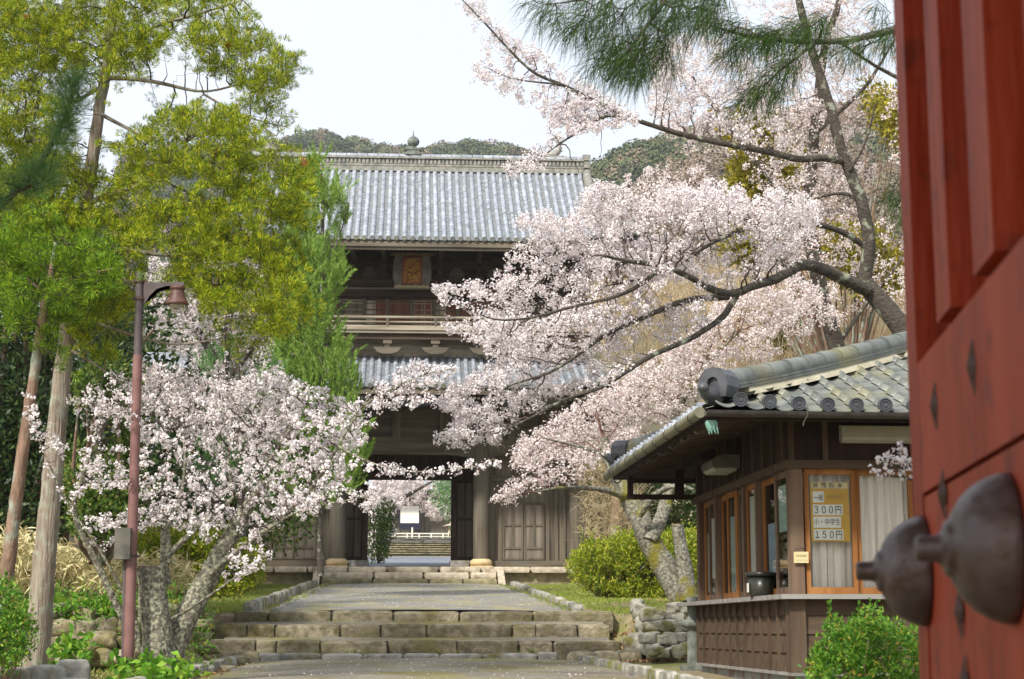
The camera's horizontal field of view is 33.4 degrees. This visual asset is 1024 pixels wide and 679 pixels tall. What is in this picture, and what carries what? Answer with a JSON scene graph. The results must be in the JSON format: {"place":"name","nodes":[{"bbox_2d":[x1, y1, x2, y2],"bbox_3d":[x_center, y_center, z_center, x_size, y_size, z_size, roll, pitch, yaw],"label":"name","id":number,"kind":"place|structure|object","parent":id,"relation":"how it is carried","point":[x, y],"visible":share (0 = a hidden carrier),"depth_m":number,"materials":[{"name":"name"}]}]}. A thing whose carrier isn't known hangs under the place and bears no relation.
{"place":"outdoors","nodes":[
{"label":"outdoors","id":0,"kind":"place"},
{"bbox_2d":[74,172,250,482],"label":"hill","id":1,"kind":"structure","parent":0,"point":[144,332],"depth_m":347.68,"materials":[{"name":"green plant"}]},
{"bbox_2d":[93,127,562,291],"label":"hill forest","id":2,"kind":"object","parent":1,"relation":"on","point":[359,144],"visible":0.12,"depth_m":408.12,"materials":[{"name":"green plant"}]},
{"bbox_2d":[9,500,734,678],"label":"ground","id":3,"kind":"structure","parent":0,"point":[618,629],"depth_m":25.50,"materials":[{"name":"grey stone"}]},
{"bbox_2d":[0,568,41,678],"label":"shrub","id":4,"kind":"object","parent":3,"relation":"on","point":[11,639],"visible":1,"depth_m":15.09,"materials":[{"name":"green plant"}]},
{"bbox_2d":[0,659,90,678],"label":"edging rock","id":5,"kind":"object","parent":3,"relation":"on","point":[71,669],"visible":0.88,"depth_m":15.77,"materials":[{"name":"grey stone"}]},
{"bbox_2d":[0,52,104,220],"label":"pine tree","id":6,"kind":"object","parent":3,"relation":"on","point":[23,185],"visible":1,"depth_m":6.22,"materials":[{"name":"green plant"}]},
{"bbox_2d":[0,192,145,641],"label":"cedar tree","id":7,"kind":"object","parent":3,"relation":"on","point":[93,273],"visible":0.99,"depth_m":17.01,"materials":[{"name":"green plant"}]},
{"bbox_2d":[0,197,151,575],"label":"evergreen tree","id":8,"kind":"object","parent":3,"relation":"on","point":[11,401],"visible":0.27,"depth_m":23.79,"materials":[{"name":"green plant"}]},
{"bbox_2d":[4,603,177,666],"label":"retaining wall","id":9,"kind":"structure","parent":3,"relation":"on","point":[106,636],"depth_m":19.60,"materials":[{"name":"stone"}]},
{"bbox_2d":[0,158,202,549],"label":"evergreen tree","id":10,"kind":"object","parent":3,"relation":"on","point":[158,461],"visible":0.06,"depth_m":32.74,"materials":[{"name":"green plant"}]},
{"bbox_2d":[0,521,204,600],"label":"bamboo grass","id":11,"kind":"structure","parent":3,"relation":"on","point":[65,556],"depth_m":21.72,"materials":[{"name":"beige plant"}]},
{"bbox_2d":[25,352,190,591],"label":"side building","id":12,"kind":"structure","parent":3,"relation":"on","point":[180,361],"depth_m":42.23,"materials":[{"name":"paint"}]},
{"bbox_2d":[60,342,156,566],"bbox_3d":[-5.135,1.364,21.083,1.470,2.866,2.039,0,-10,0],"label":"camellia tree","id":13,"kind":"object","parent":3,"relation":"on","point":[92,502],"visible":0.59,"depth_m":20.77,"materials":[{"name":"green plant"}]},
{"bbox_2d":[58,506,159,564],"bbox_3d":[-6.364,3.104,26.860,2.504,1.264,1.969,0,-10,0],"label":"shrub","id":14,"kind":"object","parent":3,"relation":"on","point":[137,538],"depth_m":26.36,"materials":[{"name":"green plant"}]},
{"bbox_2d":[12,604,224,678],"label":"grass","id":15,"kind":"structure","parent":3,"relation":"on","point":[109,672],"depth_m":19.14,"materials":[{"name":"plant"}]},
{"bbox_2d":[23,576,223,668],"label":"ground plants","id":16,"kind":"object","parent":3,"relation":"on","point":[91,597],"visible":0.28,"depth_m":19.75,"materials":[{"name":"plant"}]},
{"bbox_2d":[38,591,211,678],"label":"ground plants","id":17,"kind":"object","parent":3,"relation":"on","point":[156,664],"visible":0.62,"depth_m":16.30,"materials":[{"name":"green plant"}]},
{"bbox_2d":[10,607,254,678],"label":"fallen leaves","id":18,"kind":"object","parent":3,"relation":"on","point":[222,670],"visible":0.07,"depth_m":19.78,"materials":[{"name":"brown plant"}]},
{"bbox_2d":[114,271,187,668],"bbox_3d":[-3.513,1.258,16.618,0.612,3.920,0.230,0,-10,0],"label":"lamp post","id":19,"kind":"object","parent":3,"relation":"on","point":[125,540],"visible":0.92,"depth_m":16.58,"materials":[{"name":"metal"}]},
{"bbox_2d":[11,583,297,618],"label":"grass","id":20,"kind":"structure","parent":3,"relation":"on","point":[231,604],"depth_m":32.77,"materials":[{"name":"green plant"}]},
{"bbox_2d":[0,0,326,667],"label":"cedar tree","id":21,"kind":"object","parent":3,"relation":"on","point":[114,49],"visible":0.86,"depth_m":18.00,"materials":[{"name":"green plant"}]},
{"bbox_2d":[125,655,243,678],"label":"stone kerb","id":22,"kind":"structure","parent":3,"relation":"on","point":[224,660],"depth_m":20.08,"materials":[{"name":"grey stone"}]},
{"bbox_2d":[69,361,308,559],"bbox_3d":[-4.349,1.630,23.256,3.244,2.847,2.029,0,-10,0],"label":"cherry tree","id":23,"kind":"object","parent":3,"relation":"on","point":[103,429],"visible":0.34,"depth_m":23.00,"materials":[{"name":"pink plant"}]},
{"bbox_2d":[137,508,269,601],"bbox_3d":[-4.545,3.094,24.827,2.120,1.458,1.945,0,-10,0],"label":"shrub","id":24,"kind":"object","parent":3,"relation":"on","point":[189,547],"visible":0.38,"depth_m":24.34,"materials":[{"name":"green plant"}]},
{"bbox_2d":[192,619,251,671],"bbox_3d":[-3.810,4.021,22.459,0.823,0.704,4.112,2,-10,-13],"label":"loose rock","id":25,"kind":"object","parent":3,"relation":"on","point":[241,660],"visible":0.49,"depth_m":22.47,"materials":[{"name":"stone"}]},
{"bbox_2d":[144,237,305,539],"bbox_3d":[-6.470,0.976,38.339,4.441,7.672,3.525,0,-10,0],"label":"cherry tree","id":26,"kind":"object","parent":3,"relation":"on","point":[189,319],"visible":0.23,"depth_m":38.36,"materials":[{"name":"white plant"}]},
{"bbox_2d":[130,275,326,557],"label":"evergreen tree","id":27,"kind":"object","parent":3,"relation":"on","point":[269,520],"visible":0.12,"depth_m":43.04,"materials":[{"name":"green plant"}]},
{"bbox_2d":[171,330,289,538],"bbox_3d":[-4.565,1.607,28.024,2.055,3.960,2.154,0,-10,0],"label":"cherry tree","id":28,"kind":"object","parent":3,"relation":"on","point":[209,362],"visible":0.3,"depth_m":27.99,"materials":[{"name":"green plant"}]},
{"bbox_2d":[21,357,501,678],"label":"cherry tree","id":29,"kind":"object","parent":3,"relation":"on","point":[164,632],"visible":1,"depth_m":16.80,"materials":[{"name":"pink plant"}]},
{"bbox_2d":[243,580,317,611],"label":"stone kerb","id":30,"kind":"structure","parent":3,"relation":"on","point":[258,604],"depth_m":31.31,"materials":[{"name":"grey stone"}]},
{"bbox_2d":[270,583,327,611],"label":"stone kerb","id":31,"kind":"structure","parent":3,"relation":"on","point":[283,605],"depth_m":30.53,"materials":[{"name":"grey stone"}]},
{"bbox_2d":[261,141,376,575],"bbox_3d":[-3.775,0.240,33.432,2.449,8.718,2.663,0,-10,0],"label":"pine tree","id":32,"kind":"object","parent":3,"relation":"on","point":[312,371],"visible":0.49,"depth_m":32.91,"materials":[{"name":"green plant"}]},
{"bbox_2d":[368,497,398,563],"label":"shrub","id":33,"kind":"object","parent":3,"relation":"on","point":[383,526],"visible":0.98,"depth_m":59.50,"materials":[{"name":"green plant"}]},
{"bbox_2d":[368,480,433,558],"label":"cherry tree","id":34,"kind":"object","parent":3,"relation":"on","point":[403,486],"visible":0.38,"depth_m":98.42,"materials":[{"name":"pink plant"}]},
{"bbox_2d":[368,480,450,537],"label":"temple hall","id":35,"kind":"structure","parent":3,"relation":"on","point":[429,524],"depth_m":177.33,"materials":[{"name":"paint"}]},
{"bbox_2d":[399,506,419,528],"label":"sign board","id":36,"kind":"object","parent":35,"relation":"hanging from","point":[409,517],"visible":0.92,"depth_m":175.87,"materials":[{"name":"white"}]},
{"bbox_2d":[368,544,450,555],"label":"stone stairs","id":37,"kind":"structure","parent":3,"relation":"on","point":[420,550],"depth_m":135.66,"materials":[{"name":"grey stone"}]},
{"bbox_2d":[368,538,450,543],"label":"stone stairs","id":38,"kind":"structure","parent":3,"relation":"on","point":[422,540],"depth_m":150.03,"materials":[{"name":"grey stone"}]},
{"bbox_2d":[368,527,450,537],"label":"wooden fence","id":39,"kind":"object","parent":3,"relation":"on","point":[419,536],"visible":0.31,"depth_m":164.18,"materials":[{"name":"white paint"}]},
{"bbox_2d":[369,480,450,522],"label":"cherry tree","id":40,"kind":"object","parent":3,"relation":"on","point":[418,498],"visible":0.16,"depth_m":148.91,"materials":[{"name":"pink plant"}]},
{"bbox_2d":[228,566,605,585],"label":"stone platform","id":41,"kind":"structure","parent":3,"relation":"on","point":[292,575],"depth_m":48.20,"materials":[{"name":"grey stone"}]},
{"bbox_2d":[169,128,661,567],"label":"temple gate","id":42,"kind":"structure","parent":41,"relation":"on","point":[454,214],"depth_m":50.62,"materials":[{"name":"grey wood"}]},
{"bbox_2d":[273,510,315,558],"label":"panel door","id":43,"kind":"structure","parent":42,"relation":"in","point":[307,551],"depth_m":49.93,"materials":[{"name":"brown wood"}]},
{"bbox_2d":[391,253,433,288],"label":"name plaque","id":44,"kind":"object","parent":42,"relation":"attached to","point":[410,272],"visible":1,"depth_m":50.45,"materials":[{"name":"wood"}]},
{"bbox_2d":[502,502,544,559],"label":"panel door","id":45,"kind":"structure","parent":42,"relation":"in","point":[512,516],"depth_m":50.39,"materials":[{"name":"brown wood"}]},
{"bbox_2d":[204,610,642,662],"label":"stone stairs","id":46,"kind":"structure","parent":3,"relation":"on","point":[338,633],"depth_m":24.55,"materials":[{"name":"grey stone"}]},
{"bbox_2d":[255,619,603,652],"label":"weeds","id":47,"kind":"object","parent":46,"relation":"on","point":[353,651],"visible":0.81,"depth_m":24.04,"materials":[{"name":"green plant"}]},
{"bbox_2d":[427,480,450,535],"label":"pine tree","id":48,"kind":"object","parent":3,"relation":"on","point":[442,491],"visible":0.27,"depth_m":139.36,"materials":[{"name":"green plant"}]},
{"bbox_2d":[443,522,450,537],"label":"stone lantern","id":49,"kind":"object","parent":3,"relation":"on","point":[448,529],"visible":0.52,"depth_m":158.97,"materials":[{"name":"beige stone"}]},
{"bbox_2d":[510,581,582,610],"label":"stone kerb","id":50,"kind":"structure","parent":3,"relation":"on","point":[573,605],"depth_m":31.76,"materials":[{"name":"grey stone"}]},
{"bbox_2d":[526,582,687,627],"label":"grass","id":51,"kind":"structure","parent":3,"relation":"on","point":[572,593],"depth_m":31.47,"materials":[{"name":"green plant"}]},
{"bbox_2d":[562,456,656,544],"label":"dry brush","id":52,"kind":"object","parent":3,"relation":"on","point":[608,516],"visible":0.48,"depth_m":43.63,"materials":[{"name":"beige plant"}]},
{"bbox_2d":[563,518,697,598],"bbox_3d":[2.563,4.560,34.767,3.101,1.852,2.261,0,-10,0],"label":"shrub","id":53,"kind":"object","parent":3,"relation":"on","point":[626,571],"visible":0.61,"depth_m":34.13,"materials":[{"name":"green plant"}]},
{"bbox_2d":[585,451,696,555],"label":"evergreen tree","id":54,"kind":"object","parent":3,"relation":"on","point":[683,508],"visible":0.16,"depth_m":54.55,"materials":[{"name":"green plant"}]},
{"bbox_2d":[578,655,711,678],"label":"stone kerb","id":55,"kind":"structure","parent":3,"relation":"on","point":[644,671],"depth_m":19.10,"materials":[{"name":"grey stone"}]},
{"bbox_2d":[613,617,686,661],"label":"fallen leaves","id":56,"kind":"object","parent":3,"relation":"on","point":[646,659],"visible":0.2,"depth_m":23.63,"materials":[{"name":"brown plant"}]},
{"bbox_2d":[622,599,686,659],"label":"stone wall","id":57,"kind":"structure","parent":3,"relation":"on","point":[648,640],"depth_m":23.53,"materials":[{"name":"grey stone"}]},
{"bbox_2d":[430,0,905,452],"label":"cherry tree","id":58,"kind":"object","parent":3,"relation":"on","point":[885,306],"visible":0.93,"depth_m":21.06,"materials":[{"name":"pink plant"}]},
{"bbox_2d":[488,271,848,612],"bbox_3d":[2.738,1.578,27.684,7.237,5.800,3.731,3,-10,-18],"label":"cherry tree","id":59,"kind":"object","parent":3,"relation":"on","point":[675,579],"visible":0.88,"depth_m":26.93,"materials":[{"name":"pink plant"}]},
{"bbox_2d":[679,597,701,670],"bbox_3d":[2.249,3.663,21.084,0.340,0.950,0.340,0,-10,0],"label":"stone post","id":60,"kind":"object","parent":3,"relation":"on","point":[689,623],"visible":0.63,"depth_m":21.00,"materials":[{"name":"grey stone"}]},
{"bbox_2d":[504,0,902,246],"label":"pine tree","id":61,"kind":"object","parent":3,"relation":"on","point":[770,39],"visible":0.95,"depth_m":8.84,"materials":[{"name":"green plant"}]},
{"bbox_2d":[574,248,904,401],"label":"dry brush","id":62,"kind":"object","parent":3,"relation":"on","point":[674,290],"visible":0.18,"depth_m":46.11,"materials":[{"name":"beige plant"}]},
{"bbox_2d":[603,331,916,678],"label":"ticket booth","id":63,"kind":"object","parent":3,"relation":"on","point":[774,425],"visible":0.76,"depth_m":16.78,"materials":[{"name":"paint"}]},
{"bbox_2d":[707,534,709,591],"bbox_3d":[2.378,2.667,20.410,0.006,0.700,0.350,1,-10,-5],"label":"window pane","id":64,"kind":"object","parent":63,"relation":"attached to","point":[708,563],"visible":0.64,"depth_m":20.55,"materials":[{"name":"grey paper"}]},
{"bbox_2d":[704,502,715,599],"bbox_3d":[2.366,2.540,20.445,0.030,1.184,0.500,1,-10,-4],"label":"window","id":65,"kind":"structure","parent":63,"relation":"in","point":[707,597],"depth_m":20.61,"materials":[{"name":"brown wood"}]},
{"bbox_2d":[708,499,715,599],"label":"window","id":66,"kind":"structure","parent":63,"relation":"in","point":[710,502],"depth_m":20.18,"materials":[{"name":"brown wood"}]},
{"bbox_2d":[711,518,714,578],"bbox_3d":[2.377,2.445,19.994,0.006,0.700,0.340,1,-10,-4],"label":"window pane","id":67,"kind":"object","parent":63,"relation":"attached to","point":[713,550],"visible":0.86,"depth_m":20.07,"materials":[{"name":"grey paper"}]},
{"bbox_2d":[701,454,739,474],"bbox_3d":[2.267,1.367,18.571,0.300,0.170,0.620,1,-10,-4],"label":"fluorescent lamp","id":68,"kind":"object","parent":63,"relation":"attached to","point":[724,464],"visible":1,"depth_m":18.28,"materials":[{"name":"beige plastic"}]},
{"bbox_2d":[721,495,733,598],"bbox_3d":[2.450,2.362,19.393,0.030,1.184,0.480,1,-10,-4],"label":"window","id":69,"kind":"structure","parent":63,"relation":"in","point":[725,595],"depth_m":19.56,"materials":[{"name":"brown wood"}]},
{"bbox_2d":[730,516,735,588],"bbox_3d":[2.461,2.364,18.916,0.006,0.800,0.300,1,-10,-4],"label":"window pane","id":70,"kind":"object","parent":63,"relation":"attached to","point":[733,562],"visible":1,"depth_m":18.95,"materials":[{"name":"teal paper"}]},
{"bbox_2d":[726,490,739,597],"bbox_3d":[2.451,2.285,18.938,0.030,1.184,0.480,1,-10,-4],"label":"window","id":71,"kind":"structure","parent":63,"relation":"in","point":[734,493],"depth_m":18.82,"materials":[{"name":"brown wood"}]},
{"bbox_2d":[738,489,742,596],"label":"window","id":72,"kind":"structure","parent":63,"relation":"in","point":[739,491],"depth_m":18.69,"materials":[{"name":"brown wood"}]},
{"bbox_2d":[746,483,753,596],"bbox_3d":[2.533,2.109,17.896,0.030,1.184,0.520,1,-10,-4],"label":"window","id":73,"kind":"structure","parent":63,"relation":"in","point":[750,487],"depth_m":18.12,"materials":[{"name":"brown wood"}]},
{"bbox_2d":[750,496,755,571],"bbox_3d":[2.543,2.091,17.901,0.006,0.900,0.360,1,-10,-5],"label":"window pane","id":74,"kind":"object","parent":63,"relation":"attached to","point":[752,536],"visible":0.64,"depth_m":17.97,"materials":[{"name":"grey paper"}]},
{"bbox_2d":[745,572,774,596],"bbox_3d":[2.493,2.459,17.143,0.296,0.240,0.400,1,-10,-4],"label":"plastic bin","id":75,"kind":"object","parent":63,"relation":"on","point":[759,583],"visible":0.91,"depth_m":17.00,"materials":[{"name":"black plastic"}]},
{"bbox_2d":[768,523,775,572],"bbox_3d":[2.633,2.103,17.194,0.006,0.500,0.400,1,-10,-5],"label":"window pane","id":76,"kind":"object","parent":63,"relation":"attached to","point":[772,548],"visible":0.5,"depth_m":17.23,"materials":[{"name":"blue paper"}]},
{"bbox_2d":[762,477,783,594],"bbox_3d":[2.624,1.990,17.191,0.030,1.184,0.720,1,-10,-4],"label":"window","id":77,"kind":"structure","parent":63,"relation":"in","point":[770,481],"depth_m":17.46,"materials":[{"name":"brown wood"}]},
{"bbox_2d":[774,471,788,593],"bbox_3d":[2.638,1.885,16.569,0.030,1.184,0.600,1,-10,-4],"label":"window","id":78,"kind":"structure","parent":63,"relation":"in","point":[784,590],"depth_m":16.80,"materials":[{"name":"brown wood"}]},
{"bbox_2d":[778,484,786,532],"bbox_3d":[2.644,1.653,16.660,0.006,0.450,0.320,1,-10,-5],"label":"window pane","id":79,"kind":"object","parent":63,"relation":"attached to","point":[782,510],"visible":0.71,"depth_m":16.66,"materials":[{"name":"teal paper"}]},
{"bbox_2d":[794,545,808,562],"bbox_3d":[2.722,2.017,16.063,0.140,0.172,0.016,1,-10,-4],"label":"notice card","id":80,"kind":"object","parent":63,"relation":"attached to","point":[801,557],"visible":1,"depth_m":16.06,"materials":[{"name":"beige paper"}]},
{"bbox_2d":[802,473,852,586],"bbox_3d":[3.017,1.850,16.307,0.461,1.144,0.090,1,-10,-4],"label":"curtain","id":81,"kind":"object","parent":63,"relation":"hanging from","point":[831,564],"visible":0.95,"depth_m":16.27,"materials":[{"name":"white fabric"}]},
{"bbox_2d":[810,482,849,541],"bbox_3d":[3.027,1.639,16.237,0.375,0.565,0.013,1,-10,-5],"label":"price sign","id":82,"kind":"object","parent":63,"relation":"attached to","point":[829,509],"visible":1,"depth_m":16.23,"materials":[{"name":"beige paper"}]},
{"bbox_2d":[803,469,858,593],"bbox_3d":[3.027,1.822,16.200,0.500,1.184,0.030,1,-10,-4],"label":"window","id":83,"kind":"structure","parent":63,"relation":"in","point":[855,589],"depth_m":16.19,"materials":[{"name":"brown wood"}]},
{"bbox_2d":[839,425,910,443],"bbox_3d":[3.738,0.902,16.276,1.230,0.178,0.115,1,-10,-4],"label":"fluorescent lamp","id":84,"kind":"object","parent":63,"relation":"attached to","point":[883,434],"visible":0.54,"depth_m":16.20,"materials":[{"name":"beige plastic"}]},
{"bbox_2d":[859,475,907,586],"bbox_3d":[3.555,1.858,16.351,0.520,1.144,0.089,1,-10,-4],"label":"curtain","id":85,"kind":"object","parent":63,"relation":"hanging from","point":[883,509],"visible":0.58,"depth_m":16.38,"materials":[{"name":"white fabric"}]},
{"bbox_2d":[855,470,912,593],"bbox_3d":[3.558,1.835,16.275,0.560,1.184,0.030,1,-10,-4],"label":"window","id":86,"kind":"structure","parent":63,"relation":"in","point":[862,590],"depth_m":16.30,"materials":[{"name":"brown wood"}]},
{"bbox_2d":[623,0,905,349],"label":"cherry tree","id":87,"kind":"object","parent":3,"relation":"on","point":[813,250],"visible":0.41,"depth_m":31.49,"materials":[{"name":"pink plant"}]},
{"bbox_2d":[759,311,802,353],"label":"shrub","id":88,"kind":"object","parent":3,"relation":"on","point":[782,338],"visible":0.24,"depth_m":40.37,"materials":[{"name":"green plant"}]},
{"bbox_2d":[704,74,904,356],"bbox_3d":[6.662,-2.094,36.475,5.094,8.193,3.605,0,-10,0],"label":"yellow tree","id":89,"kind":"object","parent":3,"relation":"on","point":[817,340],"visible":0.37,"depth_m":36.38,"materials":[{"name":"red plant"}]},
{"bbox_2d":[796,593,919,678],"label":"shrub","id":90,"kind":"object","parent":3,"relation":"on","point":[855,653],"visible":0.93,"depth_m":11.59,"materials":[{"name":"green plant"}]},
{"bbox_2d":[868,441,911,480],"bbox_3d":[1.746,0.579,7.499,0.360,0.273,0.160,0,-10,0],"label":"cherry tree","id":91,"kind":"object","parent":3,"relation":"on","point":[903,459],"visible":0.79,"depth_m":7.50,"materials":[{"name":"white plant"}]},
{"bbox_2d":[856,0,1023,678],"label":"red gate door","id":92,"kind":"structure","parent":3,"relation":"on","point":[943,570],"depth_m":2.52,"materials":[{"name":"paint"}]},
{"bbox_2d":[348,557,469,566],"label":"path","id":93,"kind":"structure","parent":0,"point":[416,561],"depth_m":65.46,"materials":[{"name":"grey stone"}]},
{"bbox_2d":[279,583,564,610],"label":"path","id":94,"kind":"structure","parent":0,"point":[473,596],"depth_m":31.77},
{"bbox_2d":[264,582,573,610],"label":"weeds","id":95,"kind":"object","parent":94,"relation":"on","point":[501,584],"visible":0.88,"depth_m":32.12,"materials":[{"name":"green plant"}]},
{"bbox_2d":[290,583,559,607],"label":"fallen petals","id":96,"kind":"object","parent":94,"relation":"on","point":[412,590],"visible":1,"depth_m":32.47,"materials":[{"name":"pink plant"}]},
{"bbox_2d":[212,658,635,678],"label":"path","id":97,"kind":"structure","parent":0,"point":[422,668],"depth_m":19.42,"materials":[{"name":"grey stone"}]},
{"bbox_2d":[246,657,631,678],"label":"fallen petals","id":98,"kind":"object","parent":97,"relation":"on","point":[453,671],"visible":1,"depth_m":19.04,"materials":[{"name":"pink plant"}]},
{"bbox_2d":[0,0,896,337],"label":"sky","id":99,"kind":"structure","parent":0,"point":[384,70],"materials":[{"name":"white"}]},
{"bbox_2d":[563,143,904,511],"bbox_3d":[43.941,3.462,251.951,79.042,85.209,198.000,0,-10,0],"label":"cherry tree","id":100,"kind":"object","parent":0,"point":[654,427],"depth_m":203.41,"materials":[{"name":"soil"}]},
{"bbox_2d":[554,92,903,326],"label":"hill forest","id":101,"kind":"object","parent":100,"relation":"on","point":[634,160],"visible":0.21,"depth_m":253.87,"materials":[{"name":"green plant"}]}
]}

